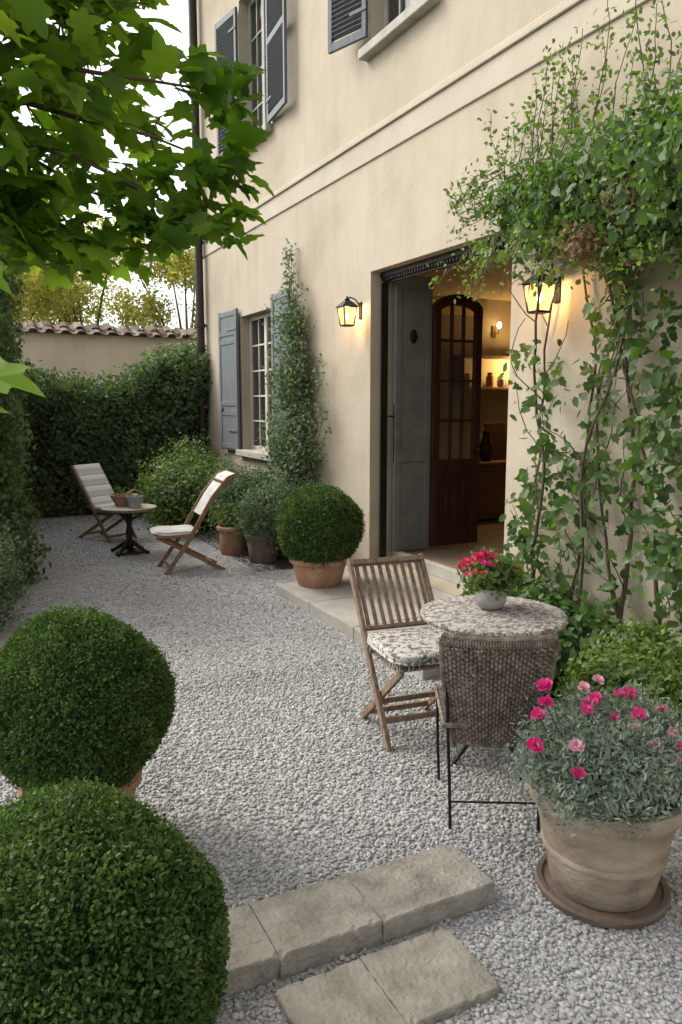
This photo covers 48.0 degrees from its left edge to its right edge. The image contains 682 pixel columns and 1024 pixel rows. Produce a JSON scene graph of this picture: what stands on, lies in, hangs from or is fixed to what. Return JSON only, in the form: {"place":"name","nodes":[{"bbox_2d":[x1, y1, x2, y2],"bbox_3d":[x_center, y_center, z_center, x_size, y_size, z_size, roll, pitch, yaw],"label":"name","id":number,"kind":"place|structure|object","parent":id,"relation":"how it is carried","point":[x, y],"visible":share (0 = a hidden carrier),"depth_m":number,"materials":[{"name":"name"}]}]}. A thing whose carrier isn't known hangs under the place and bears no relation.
{"place":"outdoors","nodes":[
{"label":"outdoors","id":0,"kind":"place"},
{"bbox_2d":[0,0,195,330],"label":"sky","id":1,"kind":"structure","parent":0,"point":[177,14],"materials":[{"name":"white"}]},
{"bbox_2d":[174,514,293,571],"bbox_3d":[-1.504,0.285,10.412,1.040,0.001,4.900,-4,9,-26],"label":"soil bed","id":2,"kind":"object","parent":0,"point":[281,562],"visible":0.2,"depth_m":8.76,"materials":[{"name":"brown soil"}]},
{"bbox_2d":[127,428,244,533],"bbox_3d":[-2.183,-0.489,11.031,2.045,1.442,2.695,-4,9,-26],"label":"shrub","id":3,"kind":"object","parent":2,"relation":"on","point":[174,493],"visible":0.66,"depth_m":10.27,"materials":[{"name":"green plant"}]},
{"bbox_2d":[210,495,250,555],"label":"potted plant","id":4,"kind":"object","parent":2,"relation":"on","point":[232,543],"visible":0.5,"depth_m":8.85,"materials":[{"name":"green plant"}]},
{"bbox_2d":[192,457,307,557],"bbox_3d":[-0.964,-0.083,9.121,1.210,1.132,2.180,-6,10,-35],"label":"shrub","id":5,"kind":"object","parent":2,"relation":"on","point":[234,486],"visible":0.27,"depth_m":9.08,"materials":[{"name":"green plant"}]},
{"bbox_2d":[225,485,284,563],"bbox_3d":[-0.872,0.124,8.499,0.721,0.869,0.843,-4,9,-26],"label":"potted plant","id":6,"kind":"object","parent":2,"relation":"on","point":[259,550],"visible":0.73,"depth_m":8.37,"materials":[{"name":"green plant"}]},
{"bbox_2d":[249,237,331,495],"bbox_3d":[-0.703,-1.355,8.921,0.798,3.680,1.701,-4,9,-26],"label":"climbing plant","id":7,"kind":"object","parent":2,"relation":"on","point":[291,440],"visible":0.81,"depth_m":8.91,"materials":[{"name":"green plant"}]},
{"bbox_2d":[0,513,681,1023],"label":"gravel","id":8,"kind":"structure","parent":0,"point":[536,1009],"depth_m":3.33,"materials":[{"name":"grey gravel"}]},
{"bbox_2d":[0,500,36,631],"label":"shrub","id":9,"kind":"object","parent":8,"relation":"on","point":[10,567],"visible":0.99,"depth_m":5.96,"materials":[{"name":"green plant"}]},
{"bbox_2d":[0,253,51,584],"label":"hedge","id":10,"kind":"object","parent":8,"relation":"on","point":[13,459],"visible":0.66,"depth_m":7.31,"materials":[{"name":"green plant"}]},
{"bbox_2d":[0,603,178,799],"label":"boxwood topiary","id":11,"kind":"object","parent":8,"relation":"on","point":[88,693],"visible":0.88,"depth_m":2.75,"materials":[{"name":"green plant"}]},
{"bbox_2d":[70,463,136,543],"bbox_3d":[-3.041,-0.118,9.934,0.789,0.975,0.466,5,9,31],"label":"deck chair","id":12,"kind":"object","parent":8,"relation":"on","point":[94,484],"visible":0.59,"depth_m":9.90,"materials":[{"name":"brown wood"}]},
{"bbox_2d":[12,337,212,518],"bbox_3d":[-3.953,-1.461,12.457,5.963,3.039,1.998,-4,9,-26],"label":"hedge","id":13,"kind":"object","parent":8,"relation":"on","point":[116,428],"visible":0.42,"depth_m":12.03,"materials":[{"name":"green plant"}]},
{"bbox_2d":[0,776,232,1023],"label":"boxwood topiary","id":14,"kind":"object","parent":8,"relation":"on","point":[113,907],"visible":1,"depth_m":1.72,"materials":[{"name":"green plant"}]},
{"bbox_2d":[0,0,275,412],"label":"broadleaf tree","id":15,"kind":"object","parent":8,"relation":"on","point":[52,62],"visible":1,"depth_m":3.19,"materials":[{"name":"green plant"}]},
{"bbox_2d":[6,512,364,682],"bbox_3d":[-2.258,0.550,8.544,2.927,0.042,7.828,-4,9,-26],"label":"gravel stones fine","id":16,"kind":"object","parent":8,"relation":"on","point":[149,558],"visible":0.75,"depth_m":6.92,"materials":[{"name":"grey gravel"}]},
{"bbox_2d":[99,503,156,556],"bbox_3d":[-2.485,0.213,8.999,0.656,0.559,0.656,-4,9,-26],"label":"bistro table","id":17,"kind":"object","parent":16,"relation":"on","point":[128,544],"visible":0.91,"depth_m":8.95,"materials":[{"name":"stone"}]},
{"bbox_2d":[109,486,136,505],"bbox_3d":[-2.568,-0.192,9.041,0.330,0.229,0.340,-4,9,-26],"label":"clay bowl","id":18,"kind":"object","parent":17,"relation":"on","point":[118,499],"visible":0.85,"depth_m":8.96,"materials":[{"name":"ceramic"}]},
{"bbox_2d":[126,489,142,507],"bbox_3d":[-2.382,-0.157,8.852,0.200,0.214,0.200,-4,9,-26],"label":"metal bucket","id":19,"kind":"object","parent":17,"relation":"on","point":[134,501],"visible":1,"depth_m":8.80,"materials":[{"name":"metal"}]},
{"bbox_2d":[150,470,236,575],"bbox_3d":[-1.581,0.105,8.122,0.876,1.041,0.469,-3,9,-22],"label":"deck chair","id":20,"kind":"object","parent":8,"relation":"on","point":[216,484],"visible":0.99,"depth_m":8.01,"materials":[{"name":"white fabric"}]},
{"bbox_2d":[222,904,279,998],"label":"stone slab","id":21,"kind":"structure","parent":8,"relation":"on","point":[253,962],"depth_m":2.34,"materials":[{"name":"beige stone"}]},
{"bbox_2d":[250,875,382,979],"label":"stone slab","id":22,"kind":"structure","parent":8,"relation":"on","point":[314,926],"depth_m":2.48,"materials":[{"name":"beige stone"}]},
{"bbox_2d":[274,959,406,1023],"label":"stone slab","id":23,"kind":"structure","parent":8,"relation":"on","point":[351,992],"depth_m":2.23,"materials":[{"name":"beige stone"}]},
{"bbox_2d":[276,565,481,680],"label":"doorstep paving","id":24,"kind":"structure","parent":8,"relation":"on","point":[334,607],"depth_m":6.48,"materials":[{"name":"stone"}]},
{"bbox_2d":[274,481,365,588],"bbox_3d":[-0.195,0.193,7.020,0.848,0.947,0.850,-4,9,-26],"label":"boxwood topiary","id":25,"kind":"object","parent":24,"relation":"on","point":[319,529],"visible":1,"depth_m":6.78,"materials":[{"name":"green plant"}]},
{"bbox_2d":[346,553,473,751],"bbox_3d":[0.370,0.740,4.124,0.476,0.902,0.733,-3,9,-19],"label":"folding chair","id":26,"kind":"object","parent":8,"relation":"on","point":[400,652],"visible":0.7,"depth_m":4.16,"materials":[{"name":"brown wood"}]},
{"bbox_2d":[346,845,494,943],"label":"stone slab","id":27,"kind":"structure","parent":8,"relation":"on","point":[410,894],"depth_m":2.67,"materials":[{"name":"beige stone"}]},
{"bbox_2d":[360,928,502,1023],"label":"stone slab","id":28,"kind":"structure","parent":8,"relation":"on","point":[440,974],"depth_m":2.32,"materials":[{"name":"beige stone"}]},
{"bbox_2d":[420,595,567,771],"bbox_3d":[0.734,0.855,3.750,0.700,0.758,0.700,-4,9,-26],"label":"round garden table","id":29,"kind":"object","parent":8,"relation":"on","point":[512,616],"visible":0.76,"depth_m":3.61,"materials":[{"name":"stone"}]},
{"bbox_2d":[456,546,532,609],"bbox_3d":[0.743,0.319,3.741,0.399,0.304,0.344,-4,9,-26],"label":"potted geranium","id":30,"kind":"object","parent":29,"relation":"on","point":[492,577],"visible":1,"depth_m":3.67,"materials":[{"name":"plant"}]},
{"bbox_2d":[434,632,559,832],"bbox_3d":[0.640,0.871,3.307,0.482,0.848,0.527,0,8,2],"label":"wicker chair","id":31,"kind":"object","parent":8,"relation":"on","point":[478,714],"visible":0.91,"depth_m":3.08,"materials":[{"name":"brown wicker"}]},
{"bbox_2d":[502,674,681,929],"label":"potted flowers","id":32,"kind":"object","parent":8,"relation":"on","point":[604,787],"visible":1,"depth_m":2.58,"materials":[{"name":"plant"}]},
{"label":"ground","id":33,"kind":"structure","parent":0,"visible":0},
{"bbox_2d":[3,234,93,327],"bbox_3d":[-7.974,-3.950,17.891,4.029,6.319,4.030,3,9,22],"label":"tree","id":34,"kind":"object","parent":33,"relation":"on","point":[38,292],"visible":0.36,"depth_m":17.71,"materials":[{"name":"green plant"}]},
{"bbox_2d":[22,257,135,321],"bbox_3d":[-9.485,-5.405,24.539,5.643,7.335,5.552,-4,9,-26],"label":"tree","id":35,"kind":"object","parent":33,"relation":"on","point":[113,286],"visible":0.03,"depth_m":24.23,"materials":[{"name":"green plant"}]},
{"bbox_2d":[18,206,173,330],"bbox_3d":[-6.658,-4.636,20.061,4.847,7.069,3.658,0,8,1],"label":"tree","id":36,"kind":"object","parent":33,"relation":"on","point":[125,307],"visible":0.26,"depth_m":19.62,"materials":[{"name":"green plant"}]},
{"bbox_2d":[8,320,196,383],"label":"garden wall","id":37,"kind":"structure","parent":33,"relation":"on","point":[94,349],"depth_m":13.72,"materials":[{"name":"paint"}]},
{"bbox_2d":[110,238,195,334],"bbox_3d":[-3.903,-4.253,20.043,3.072,6.315,3.802,7,11,41],"label":"tree","id":38,"kind":"object","parent":33,"relation":"on","point":[183,270],"visible":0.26,"depth_m":19.27,"materials":[{"name":"green plant"}]},
{"bbox_2d":[188,0,681,636],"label":"house","id":39,"kind":"structure","parent":33,"relation":"on","point":[366,112],"depth_m":7.79,"materials":[{"name":"paint"}]},
{"bbox_2d":[236,311,275,461],"bbox_3d":[-1.103,-1.742,10.611,0.290,1.990,1.460,-4,9,-26],"label":"window","id":40,"kind":"structure","parent":39,"relation":"in","point":[266,316],"depth_m":10.91,"materials":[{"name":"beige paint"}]},
{"bbox_2d":[247,0,272,151],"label":"window","id":41,"kind":"structure","parent":39,"relation":"in","point":[268,127],"depth_m":10.22,"materials":[{"name":"white wood"}]},
{"bbox_2d":[335,296,361,326],"bbox_3d":[0.091,-2.030,7.763,0.254,0.296,0.188,-4,9,-26],"label":"wall lantern","id":42,"kind":"object","parent":39,"relation":"attached to","point":[347,310],"depth_m":7.71,"materials":[{"name":"yellow glass"}]},
{"bbox_2d":[358,0,439,61],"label":"window","id":43,"kind":"structure","parent":39,"relation":"in","point":[391,30],"depth_m":6.87,"materials":[{"name":"stone"}]},
{"bbox_2d":[385,276,432,550],"bbox_3d":[0.697,-0.985,7.870,0.528,2.800,0.098,-4,9,-26],"label":"door leaf","id":44,"kind":"structure","parent":39,"relation":"in","point":[413,298],"depth_m":7.89,"materials":[{"name":"grey paint"}]},
{"bbox_2d":[429,294,482,546],"bbox_3d":[1.229,-0.949,8.096,0.600,2.626,0.126,-4,9,-26],"label":"door","id":45,"kind":"structure","parent":39,"relation":"in","point":[454,483],"depth_m":8.13,"materials":[{"name":"brown wood"}]},
{"bbox_2d":[453,355,509,389],"bbox_3d":[2.220,-1.911,10.557,1.510,0.455,0.220,-4,9,-26],"label":"wall shelf","id":46,"kind":"object","parent":39,"relation":"attached to","point":[456,367],"depth_m":10.26,"materials":[{"name":"brown wood"}]},
{"bbox_2d":[464,373,470,386],"bbox_3d":[1.693,-1.768,10.287,0.110,0.178,0.110,-4,9,-26],"label":"jar","id":47,"kind":"object","parent":46,"relation":"on","point":[467,376],"visible":0.81,"depth_m":10.24,"materials":[{"name":"ceramic"}]},
{"bbox_2d":[486,372,493,386],"bbox_3d":[2.032,-1.802,10.454,0.110,0.197,0.110,-4,9,-26],"label":"jar","id":48,"kind":"object","parent":46,"relation":"on","point":[489,379],"visible":0.93,"depth_m":10.41,"materials":[{"name":"ceramic"}]},
{"bbox_2d":[497,376,504,386],"bbox_3d":[2.202,-1.792,10.542,0.110,0.152,0.110,-4,9,-26],"label":"jar","id":49,"kind":"object","parent":46,"relation":"on","point":[501,382],"visible":0.7,"depth_m":10.50,"materials":[{"name":"beige ceramic"}]},
{"bbox_2d":[478,459,505,519],"bbox_3d":[2.278,-0.342,10.549,1.600,0.755,0.580,-4,9,-26],"label":"sideboard","id":50,"kind":"object","parent":39,"relation":"on","point":[492,489],"visible":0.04,"depth_m":10.11,"materials":[{"name":"brown wood"}]},
{"bbox_2d":[479,431,494,460],"bbox_3d":[1.944,-0.882,10.246,0.220,0.400,0.220,-4,9,-26],"label":"vase","id":51,"kind":"object","parent":50,"relation":"on","point":[487,449],"visible":0.93,"depth_m":10.18,"materials":[{"name":"brown ceramic"}]},
{"bbox_2d":[484,423,506,459],"bbox_3d":[2.144,-0.969,10.505,0.360,0.505,0.147,-4,9,-26],"label":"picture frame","id":52,"kind":"object","parent":50,"relation":"on","point":[499,435],"visible":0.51,"depth_m":10.50,"materials":[{"name":"brown wood"}]},
{"bbox_2d":[492,322,501,337],"bbox_3d":[2.132,-2.487,10.471,0.060,0.205,0.149,-4,9,-26],"label":"wall sconce","id":53,"kind":"object","parent":39,"relation":"attached to","point":[499,325],"depth_m":10.51,"materials":[{"name":"brown metal"}]},
{"bbox_2d":[520,267,560,314],"bbox_3d":[1.383,-1.511,5.237,0.260,0.303,0.193,-4,9,-26],"label":"wall lantern","id":54,"kind":"object","parent":39,"relation":"attached to","point":[550,296],"depth_m":5.20,"materials":[{"name":"yellow glass"}]},
{"bbox_2d":[426,0,681,648],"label":"climbing vine","id":55,"kind":"object","parent":39,"relation":"attached to","point":[580,204],"visible":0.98,"depth_m":4.55,"materials":[{"name":"green plant"}]},
{"label":"soil","id":56,"kind":"structure","parent":0,"visible":0},
{"bbox_2d":[456,556,631,698],"bbox_3d":[1.314,0.740,5.071,1.184,0.686,1.723,-4,9,-26],"label":"ground ivy","id":57,"kind":"object","parent":56,"relation":"on","point":[579,624],"visible":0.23,"depth_m":4.70,"materials":[{"name":"green plant"}]},
{"bbox_2d":[552,610,681,725],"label":"shrub","id":58,"kind":"object","parent":56,"relation":"on","point":[635,653],"visible":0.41,"depth_m":3.83,"materials":[{"name":"green plant"}]}
]}

